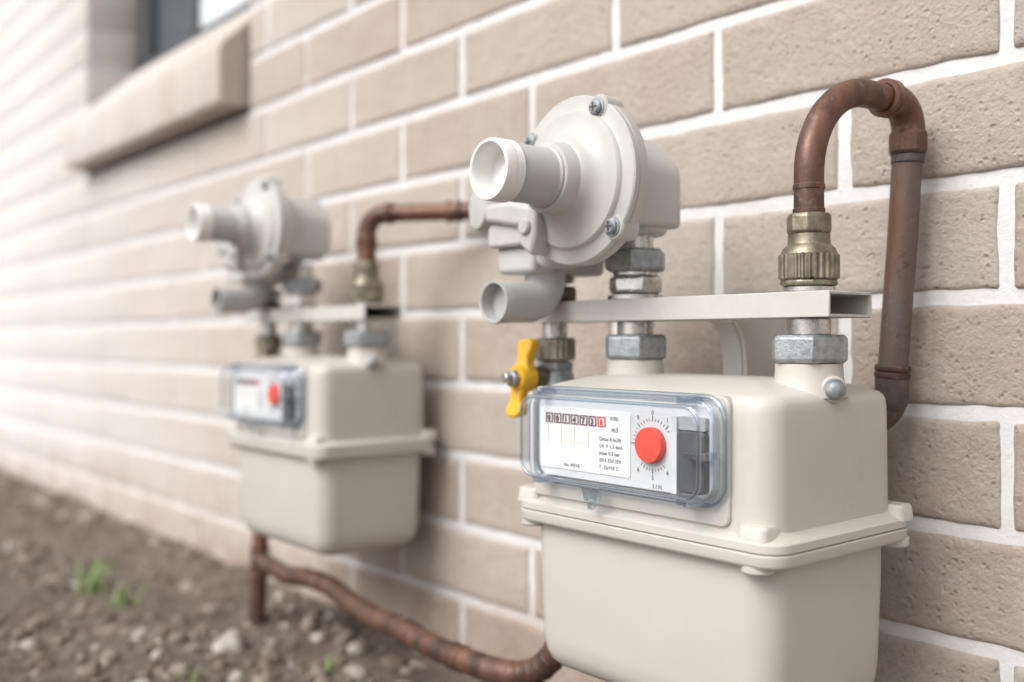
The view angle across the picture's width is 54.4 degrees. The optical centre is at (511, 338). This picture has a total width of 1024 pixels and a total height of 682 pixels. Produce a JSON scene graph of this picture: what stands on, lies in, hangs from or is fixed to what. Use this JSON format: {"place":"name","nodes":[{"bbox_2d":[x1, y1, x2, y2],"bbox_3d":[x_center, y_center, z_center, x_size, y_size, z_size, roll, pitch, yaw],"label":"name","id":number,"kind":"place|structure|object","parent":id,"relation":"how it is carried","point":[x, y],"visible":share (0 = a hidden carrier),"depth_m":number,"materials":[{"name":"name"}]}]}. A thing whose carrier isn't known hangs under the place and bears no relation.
{"place":"outdoors","nodes":[
{"label":"outdoors","id":0,"kind":"place"},
{"bbox_2d":[0,553,337,681],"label":"grass","id":1,"kind":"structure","parent":0,"point":[95,581],"depth_m":1.33,"materials":[{"name":"green plant"}]},
{"bbox_2d":[157,0,192,53],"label":"window pane","id":2,"kind":"object","parent":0,"point":[173,22],"depth_m":1.97,"materials":[{"name":"grey glass"}]},
{"bbox_2d":[137,0,250,72],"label":"frame bottom","id":3,"kind":"object","parent":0,"point":[243,7],"visible":0.29,"depth_m":1.83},
{"bbox_2d":[0,469,484,681],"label":"ground","id":4,"kind":"structure","parent":0,"point":[12,605],"depth_m":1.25,"materials":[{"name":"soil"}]},
{"bbox_2d":[249,532,562,681],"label":"supply gas pipe","id":5,"kind":"object","parent":4,"relation":"on","point":[542,665],"visible":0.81,"depth_m":0.90,"materials":[{"name":"orange metal"}]},
{"bbox_2d":[251,335,281,360],"bbox_3d":[-0.297,0.025,1.204,0.038,0.061,0.032,0,0,-40],"label":"shut off valve","id":6,"kind":"object","parent":5,"relation":"on","point":[268,341],"visible":0.56,"depth_m":1.19,"materials":[{"name":"metal"}]},
{"bbox_2d":[501,338,575,417],"bbox_3d":[0.019,0.029,0.751,0.067,0.061,0.032,0,0,-40],"label":"shut off valve","id":7,"kind":"object","parent":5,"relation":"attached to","point":[523,377],"visible":0.84,"depth_m":0.74,"materials":[{"name":"yellow metal"}]},
{"bbox_2d":[0,0,1023,681],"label":"wall bricks","id":8,"kind":"object","parent":4,"relation":"on","point":[948,470],"depth_m":1.03,"materials":[{"name":"beige brick"}]},
{"bbox_2d":[77,54,199,159],"bbox_3d":[-0.601,-0.447,1.745,0.138,0.204,0.728,0,0,-40],"label":"sill mortar","id":9,"kind":"object","parent":8,"relation":"attached to","point":[138,107],"visible":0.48,"depth_m":1.61,"materials":[{"name":"beige concrete"}]},
{"bbox_2d":[65,67,146,172],"bbox_3d":[-0.811,-0.444,1.995,0.141,0.215,0.075,0,0,-40],"label":"sill brick","id":10,"kind":"object","parent":9,"relation":"on","point":[72,162],"visible":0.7,"depth_m":1.96,"materials":[{"name":"beige brick"}]},
{"bbox_2d":[77,58,162,167],"bbox_3d":[-0.759,-0.444,1.932,0.141,0.215,0.075,0,0,-40],"label":"sill brick","id":11,"kind":"object","parent":9,"relation":"in","point":[85,156],"visible":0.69,"depth_m":1.89,"materials":[{"name":"beige brick"}]},
{"bbox_2d":[91,48,179,161],"bbox_3d":[-0.706,-0.444,1.869,0.141,0.215,0.075,0,0,-40],"label":"sill brick","id":12,"kind":"object","parent":9,"relation":"in","point":[100,150],"visible":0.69,"depth_m":1.83,"materials":[{"name":"beige brick"}]},
{"bbox_2d":[106,39,195,155],"bbox_3d":[-0.653,-0.444,1.806,0.141,0.215,0.075,0,0,-40],"label":"sill brick","id":13,"kind":"object","parent":9,"relation":"in","point":[114,143],"visible":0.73,"depth_m":1.77,"materials":[{"name":"beige brick"}]},
{"bbox_2d":[121,28,214,148],"bbox_3d":[-0.600,-0.444,1.743,0.141,0.215,0.075,0,0,-40],"label":"sill brick","id":14,"kind":"object","parent":9,"relation":"in","point":[131,136],"visible":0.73,"depth_m":1.71,"materials":[{"name":"beige brick"}]},
{"bbox_2d":[138,16,235,141],"bbox_3d":[-0.547,-0.444,1.680,0.141,0.215,0.075,0,0,-40],"label":"sill brick","id":15,"kind":"object","parent":9,"relation":"in","point":[149,128],"visible":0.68,"depth_m":1.64,"materials":[{"name":"beige brick"}]},
{"bbox_2d":[157,7,250,134],"bbox_3d":[-0.494,-0.444,1.617,0.141,0.215,0.075,0,0,-40],"label":"window sill","id":16,"kind":"structure","parent":9,"relation":"in","point":[167,119],"depth_m":1.58,"materials":[{"name":"beige brick"}]},
{"bbox_2d":[176,9,250,126],"bbox_3d":[-0.441,-0.444,1.554,0.141,0.215,0.075,0,0,-40],"label":"sill brick","id":17,"kind":"object","parent":9,"relation":"in","point":[188,110],"visible":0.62,"depth_m":1.51,"materials":[{"name":"beige brick"}]},
{"bbox_2d":[198,15,250,117],"bbox_3d":[-0.388,-0.444,1.491,0.141,0.215,0.075,0,0,-40],"label":"sill brick","id":18,"kind":"object","parent":9,"relation":"on","point":[224,80],"visible":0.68,"depth_m":1.44,"materials":[{"name":"beige brick"}]},
{"bbox_2d":[190,0,200,32],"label":"frame mullion","id":19,"kind":"object","parent":8,"relation":"attached to","point":[195,15],"visible":0.45,"depth_m":1.83},
{"bbox_2d":[137,0,156,64],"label":"frame","id":20,"kind":"object","parent":19,"relation":"attached to","point":[146,30],"visible":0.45,"depth_m":2.03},
{"bbox_2d":[201,0,247,27],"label":"window blind panel","id":21,"kind":"object","parent":19,"relation":"attached to","point":[212,10],"visible":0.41,"depth_m":1.78,"materials":[{"name":"white fabric"}]},
{"bbox_2d":[245,305,401,358],"bbox_3d":[-0.185,0.022,1.152,0.138,0.112,0.274,0,0,-40],"label":"meter bracket","id":22,"kind":"object","parent":8,"relation":"attached to","point":[387,317],"visible":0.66,"depth_m":1.09,"materials":[{"name":"metal"}]},
{"bbox_2d":[256,261,388,349],"bbox_3d":[-0.220,-0.031,1.117,0.045,0.110,0.263,0,0,-40],"label":"union fitting","id":23,"kind":"object","parent":22,"relation":"on","point":[301,287],"visible":0.88,"depth_m":1.12,"materials":[{"name":"metal"}]},
{"bbox_2d":[186,176,330,313],"bbox_3d":[-0.302,-0.104,1.131,0.152,0.151,0.179,0,0,-40],"label":"gas regulator","id":24,"kind":"object","parent":23,"relation":"on","point":[264,233],"visible":0.99,"depth_m":1.09,"materials":[{"name":"paint"}]},
{"bbox_2d":[221,347,436,555],"bbox_3d":[-0.208,0.115,1.090,0.162,0.211,0.216,0,0,-40],"label":"gas meter","id":25,"kind":"object","parent":22,"relation":"attached to","point":[333,448],"visible":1,"depth_m":1.02,"materials":[{"name":"metal"}]},
{"bbox_2d":[356,201,469,260],"bbox_3d":[-0.069,-0.108,1.008,0.193,0.066,0.022,0,0,18],"label":"outlet gas pipe","id":26,"kind":"object","parent":8,"relation":"attached to","point":[373,219],"visible":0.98,"depth_m":1.02,"materials":[{"name":"orange metal"}]},
{"bbox_2d":[530,290,871,375],"bbox_3d":[0.143,0.029,0.709,0.138,0.112,0.274,0,0,-40],"label":"meter bracket","id":27,"kind":"object","parent":8,"relation":"attached to","point":[753,329],"visible":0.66,"depth_m":0.66,"materials":[{"name":"metal"}]},
{"bbox_2d":[542,211,847,363],"bbox_3d":[0.107,-0.025,0.674,0.045,0.110,0.263,0,0,-40],"label":"union fitting","id":28,"kind":"object","parent":27,"relation":"attached to","point":[809,258],"visible":0.75,"depth_m":0.58,"materials":[{"name":"metal"}]},
{"bbox_2d":[469,94,679,323],"bbox_3d":[0.022,-0.086,0.692,0.152,0.151,0.179,0,0,-40],"label":"gas regulator","id":29,"kind":"object","parent":28,"relation":"on","point":[581,186],"visible":1,"depth_m":0.65,"materials":[{"name":"paint"}]},
{"bbox_2d":[518,359,913,681],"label":"gas meter","id":30,"kind":"object","parent":27,"relation":"attached to","point":[695,527],"visible":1,"depth_m":0.58,"materials":[{"name":"metal"}]},
{"bbox_2d":[792,78,927,429],"bbox_3d":[0.229,-0.049,0.653,0.080,0.234,0.169,0,0,18],"label":"outlet gas pipe","id":31,"kind":"object","parent":8,"relation":"attached to","point":[896,103],"visible":0.86,"depth_m":0.64,"materials":[{"name":"orange metal"}]},
{"bbox_2d":[0,0,1023,681],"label":"mortar joints","id":32,"kind":"object","parent":4,"relation":"on","point":[1004,292],"visible":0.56,"depth_m":1.00,"materials":[{"name":"white concrete"}]}
]}

